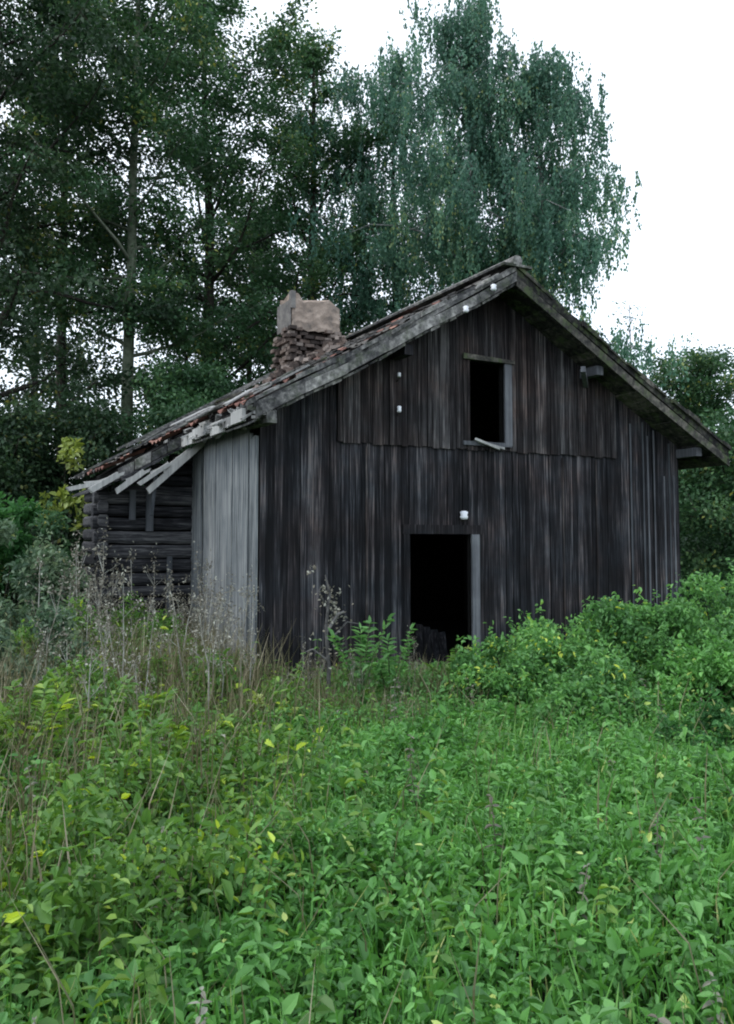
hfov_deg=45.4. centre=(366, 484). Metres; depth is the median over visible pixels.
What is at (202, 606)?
dry stalk
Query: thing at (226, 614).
dry stalk
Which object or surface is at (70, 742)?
bramble
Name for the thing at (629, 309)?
birch tree
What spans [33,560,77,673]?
dry stalk
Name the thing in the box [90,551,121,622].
dry stalk
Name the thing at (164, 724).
bramble
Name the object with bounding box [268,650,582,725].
dark weed cover
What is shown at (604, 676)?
leafy bush
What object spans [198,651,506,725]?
straw grass
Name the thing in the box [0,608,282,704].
tall grass
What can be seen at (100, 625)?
dry stalk
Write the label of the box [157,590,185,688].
dry stalk
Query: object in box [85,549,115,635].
dry stalk
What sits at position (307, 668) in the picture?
dry stalk
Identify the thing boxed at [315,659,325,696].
dry stalk
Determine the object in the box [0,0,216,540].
broadleaf tree
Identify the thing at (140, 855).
tall weed cover
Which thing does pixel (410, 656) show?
dry stalk
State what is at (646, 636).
leafy bush
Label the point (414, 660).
dry stalk
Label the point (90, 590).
dry stalk
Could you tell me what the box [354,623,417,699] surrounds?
ash seedling
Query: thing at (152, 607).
dry stalk
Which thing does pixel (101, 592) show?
dry stalk
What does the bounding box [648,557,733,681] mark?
leafy bush
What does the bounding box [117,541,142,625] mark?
dry stalk
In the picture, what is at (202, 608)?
dry stalk
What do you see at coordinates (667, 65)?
sky
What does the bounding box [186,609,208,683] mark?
dry stalk
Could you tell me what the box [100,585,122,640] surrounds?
dry stalk
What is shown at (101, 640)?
dry stalk
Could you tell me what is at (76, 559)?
dry stalk
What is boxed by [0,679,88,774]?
bramble
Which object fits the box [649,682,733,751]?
leafy bush
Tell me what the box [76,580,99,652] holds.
dry stalk
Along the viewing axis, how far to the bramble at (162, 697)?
7.40 m
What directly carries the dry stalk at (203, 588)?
on the ground at (662, 995)
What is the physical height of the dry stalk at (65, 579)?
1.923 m
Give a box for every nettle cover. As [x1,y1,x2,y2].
[0,604,693,1023]
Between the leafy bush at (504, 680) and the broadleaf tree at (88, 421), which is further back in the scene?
the broadleaf tree at (88, 421)
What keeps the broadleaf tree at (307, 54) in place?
on the ground at (662, 995)
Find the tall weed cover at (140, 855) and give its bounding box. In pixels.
[0,584,500,1002]
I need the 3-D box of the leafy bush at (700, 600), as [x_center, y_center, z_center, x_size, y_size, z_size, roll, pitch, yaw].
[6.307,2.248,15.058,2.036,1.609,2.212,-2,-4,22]
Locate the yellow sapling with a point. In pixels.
(66, 453)
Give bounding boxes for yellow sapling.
[33,437,90,597]
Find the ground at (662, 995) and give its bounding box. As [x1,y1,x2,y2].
[0,591,733,1023]
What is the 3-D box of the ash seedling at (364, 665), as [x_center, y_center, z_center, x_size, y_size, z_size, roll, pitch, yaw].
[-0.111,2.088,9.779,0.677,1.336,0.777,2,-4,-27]
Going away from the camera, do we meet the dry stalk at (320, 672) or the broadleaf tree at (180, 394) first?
the dry stalk at (320, 672)
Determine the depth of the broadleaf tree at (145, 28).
22.15 m
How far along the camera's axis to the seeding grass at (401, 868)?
4.60 m
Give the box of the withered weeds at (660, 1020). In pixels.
[0,648,727,1023]
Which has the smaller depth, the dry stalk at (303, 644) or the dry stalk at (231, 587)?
the dry stalk at (303, 644)
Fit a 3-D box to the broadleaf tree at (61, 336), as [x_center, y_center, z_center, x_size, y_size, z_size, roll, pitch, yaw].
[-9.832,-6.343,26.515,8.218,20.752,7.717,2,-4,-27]
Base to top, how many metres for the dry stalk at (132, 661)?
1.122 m
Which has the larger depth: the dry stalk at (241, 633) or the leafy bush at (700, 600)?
the leafy bush at (700, 600)
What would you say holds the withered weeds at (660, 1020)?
on the ground at (662, 995)
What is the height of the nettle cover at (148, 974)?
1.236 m
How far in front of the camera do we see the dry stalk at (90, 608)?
10.17 m
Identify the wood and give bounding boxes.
[13,452,732,590]
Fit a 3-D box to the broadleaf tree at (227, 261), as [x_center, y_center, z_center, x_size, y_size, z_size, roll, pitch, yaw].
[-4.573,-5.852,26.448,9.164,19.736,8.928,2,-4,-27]
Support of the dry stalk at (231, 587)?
on the ground at (662, 995)
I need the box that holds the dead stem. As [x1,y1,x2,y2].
[299,565,358,698]
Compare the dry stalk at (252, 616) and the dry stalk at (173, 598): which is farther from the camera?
the dry stalk at (252, 616)
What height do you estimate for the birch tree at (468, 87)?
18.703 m
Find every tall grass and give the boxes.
[0,599,474,979]
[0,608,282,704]
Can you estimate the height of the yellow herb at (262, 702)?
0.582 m
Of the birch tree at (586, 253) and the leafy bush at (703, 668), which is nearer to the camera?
the leafy bush at (703, 668)
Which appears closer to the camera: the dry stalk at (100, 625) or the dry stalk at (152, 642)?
the dry stalk at (100, 625)
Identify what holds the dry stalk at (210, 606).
on the ground at (662, 995)
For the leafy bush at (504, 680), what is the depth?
9.85 m
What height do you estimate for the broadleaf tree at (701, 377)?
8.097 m
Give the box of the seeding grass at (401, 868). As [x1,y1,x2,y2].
[1,642,733,1023]
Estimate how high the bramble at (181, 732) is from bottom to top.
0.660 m
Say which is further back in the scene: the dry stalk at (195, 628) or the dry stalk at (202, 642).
the dry stalk at (195, 628)
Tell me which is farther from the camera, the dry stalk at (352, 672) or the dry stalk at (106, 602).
the dry stalk at (106, 602)
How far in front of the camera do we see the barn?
12.96 m
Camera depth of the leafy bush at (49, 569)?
11.21 m
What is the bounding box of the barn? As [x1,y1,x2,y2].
[65,255,730,680]
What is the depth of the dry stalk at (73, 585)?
10.85 m
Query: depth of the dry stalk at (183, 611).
12.36 m
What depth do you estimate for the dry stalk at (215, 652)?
8.70 m
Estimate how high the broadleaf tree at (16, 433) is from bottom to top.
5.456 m
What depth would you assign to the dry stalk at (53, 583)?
11.39 m
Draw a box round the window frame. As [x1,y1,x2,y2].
[462,353,514,449]
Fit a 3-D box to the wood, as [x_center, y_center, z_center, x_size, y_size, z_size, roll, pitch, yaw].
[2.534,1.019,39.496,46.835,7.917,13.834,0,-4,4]
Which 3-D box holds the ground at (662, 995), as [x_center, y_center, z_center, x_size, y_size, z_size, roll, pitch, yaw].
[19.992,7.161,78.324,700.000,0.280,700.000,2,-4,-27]
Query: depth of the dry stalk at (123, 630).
8.16 m
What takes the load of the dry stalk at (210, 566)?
on the ground at (662, 995)
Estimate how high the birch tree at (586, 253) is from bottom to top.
16.647 m
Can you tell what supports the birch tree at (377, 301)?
on the ground at (662, 995)
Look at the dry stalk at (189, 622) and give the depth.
9.74 m
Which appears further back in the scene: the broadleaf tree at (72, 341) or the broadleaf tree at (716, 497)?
the broadleaf tree at (72, 341)
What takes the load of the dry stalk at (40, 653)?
on the ground at (662, 995)
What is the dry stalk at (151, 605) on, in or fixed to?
on the ground at (662, 995)
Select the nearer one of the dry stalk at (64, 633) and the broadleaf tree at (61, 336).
the dry stalk at (64, 633)
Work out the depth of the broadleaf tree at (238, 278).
32.78 m
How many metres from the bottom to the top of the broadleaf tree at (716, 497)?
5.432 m
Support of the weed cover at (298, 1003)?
on the ground at (662, 995)
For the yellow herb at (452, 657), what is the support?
on the ground at (662, 995)
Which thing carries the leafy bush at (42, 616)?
on the ground at (662, 995)
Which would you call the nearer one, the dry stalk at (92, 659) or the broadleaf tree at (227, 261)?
the dry stalk at (92, 659)
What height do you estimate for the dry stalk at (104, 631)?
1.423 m
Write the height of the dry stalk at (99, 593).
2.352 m
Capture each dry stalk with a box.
[16,629,51,696]
[25,546,57,640]
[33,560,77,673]
[42,552,67,602]
[49,622,79,690]
[50,557,84,622]
[51,520,90,598]
[55,556,71,606]
[64,582,90,620]
[66,533,90,605]
[73,627,113,729]
[75,604,90,636]
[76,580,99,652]
[76,591,101,646]
[80,522,122,642]
[83,565,97,624]
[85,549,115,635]
[86,599,117,667]
[88,554,117,626]
[88,593,129,696]
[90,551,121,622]
[92,574,109,617]
[95,595,132,676]
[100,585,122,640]
[110,558,143,683]
[112,583,124,617]
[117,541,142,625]
[119,643,145,704]
[121,602,145,644]
[131,600,167,699]
[135,585,158,637]
[137,543,169,615]
[143,591,165,631]
[151,624,170,663]
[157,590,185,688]
[158,572,190,700]
[164,565,187,640]
[172,582,191,626]
[175,585,197,672]
[175,600,193,640]
[182,540,213,638]
[185,576,208,629]
[186,549,217,644]
[186,585,222,724]
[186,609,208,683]
[188,585,209,627]
[197,566,222,645]
[201,574,233,708]
[201,581,235,664]
[213,617,233,707]
[214,590,244,663]
[218,568,241,655]
[230,564,263,683]
[239,578,260,694]
[296,640,309,694]
[296,653,311,695]
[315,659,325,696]
[346,653,360,702]
[359,662,370,689]
[399,625,415,686]
[410,636,420,681]
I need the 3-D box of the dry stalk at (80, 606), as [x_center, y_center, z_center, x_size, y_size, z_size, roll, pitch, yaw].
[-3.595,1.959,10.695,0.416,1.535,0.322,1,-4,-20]
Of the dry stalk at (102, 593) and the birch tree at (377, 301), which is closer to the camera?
the dry stalk at (102, 593)
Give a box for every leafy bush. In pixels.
[0,491,42,608]
[0,517,97,649]
[0,586,95,697]
[12,501,86,616]
[450,620,550,707]
[494,591,662,703]
[530,633,693,735]
[604,584,715,680]
[631,629,733,719]
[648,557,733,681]
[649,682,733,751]
[681,569,731,626]
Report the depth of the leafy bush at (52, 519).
12.73 m
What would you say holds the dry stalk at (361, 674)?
on the ground at (662, 995)
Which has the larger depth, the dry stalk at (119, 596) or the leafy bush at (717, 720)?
the dry stalk at (119, 596)
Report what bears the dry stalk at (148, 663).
on the ground at (662, 995)
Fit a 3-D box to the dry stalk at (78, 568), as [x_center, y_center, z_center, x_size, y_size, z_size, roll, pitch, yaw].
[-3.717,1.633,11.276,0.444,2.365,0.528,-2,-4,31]
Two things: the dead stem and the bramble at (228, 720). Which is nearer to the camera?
the bramble at (228, 720)
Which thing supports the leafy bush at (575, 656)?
on the ground at (662, 995)
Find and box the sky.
[0,0,733,477]
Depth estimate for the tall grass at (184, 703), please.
6.71 m
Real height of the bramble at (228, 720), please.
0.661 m
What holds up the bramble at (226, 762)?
on the ground at (662, 995)
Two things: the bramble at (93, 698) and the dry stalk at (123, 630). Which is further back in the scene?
the dry stalk at (123, 630)
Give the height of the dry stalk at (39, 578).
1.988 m
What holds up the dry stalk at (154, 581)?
on the ground at (662, 995)
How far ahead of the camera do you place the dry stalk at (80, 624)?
10.44 m
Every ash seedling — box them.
[327,613,394,705]
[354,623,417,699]
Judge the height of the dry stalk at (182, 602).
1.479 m
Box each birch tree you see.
[273,27,474,332]
[287,0,607,312]
[419,38,689,396]
[607,300,661,389]
[664,332,712,558]
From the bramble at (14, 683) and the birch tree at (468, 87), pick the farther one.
the birch tree at (468, 87)
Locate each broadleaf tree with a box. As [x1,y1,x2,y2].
[0,0,161,480]
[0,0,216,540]
[0,0,278,440]
[0,196,136,525]
[0,377,194,592]
[0,390,111,606]
[46,352,249,489]
[63,0,345,444]
[139,178,300,424]
[214,11,438,384]
[642,343,733,582]
[678,403,733,612]
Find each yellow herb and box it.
[252,690,298,719]
[424,644,460,677]
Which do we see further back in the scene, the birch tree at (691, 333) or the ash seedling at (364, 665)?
the birch tree at (691, 333)
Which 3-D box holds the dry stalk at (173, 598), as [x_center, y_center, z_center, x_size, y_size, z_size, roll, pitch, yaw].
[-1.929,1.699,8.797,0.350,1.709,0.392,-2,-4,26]
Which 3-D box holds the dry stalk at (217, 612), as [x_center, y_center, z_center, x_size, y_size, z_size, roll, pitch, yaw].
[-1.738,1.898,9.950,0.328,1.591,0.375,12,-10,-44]
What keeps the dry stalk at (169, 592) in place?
on the ground at (662, 995)
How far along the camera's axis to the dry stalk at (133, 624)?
10.80 m
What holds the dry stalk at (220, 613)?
on the ground at (662, 995)
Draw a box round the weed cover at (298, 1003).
[0,657,733,1023]
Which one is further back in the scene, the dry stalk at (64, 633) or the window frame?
the window frame
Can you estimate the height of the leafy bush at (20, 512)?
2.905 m
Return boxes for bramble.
[0,668,54,734]
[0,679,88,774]
[9,734,148,799]
[29,671,139,748]
[87,712,195,775]
[92,684,194,739]
[99,710,227,760]
[127,751,238,816]
[144,704,235,757]

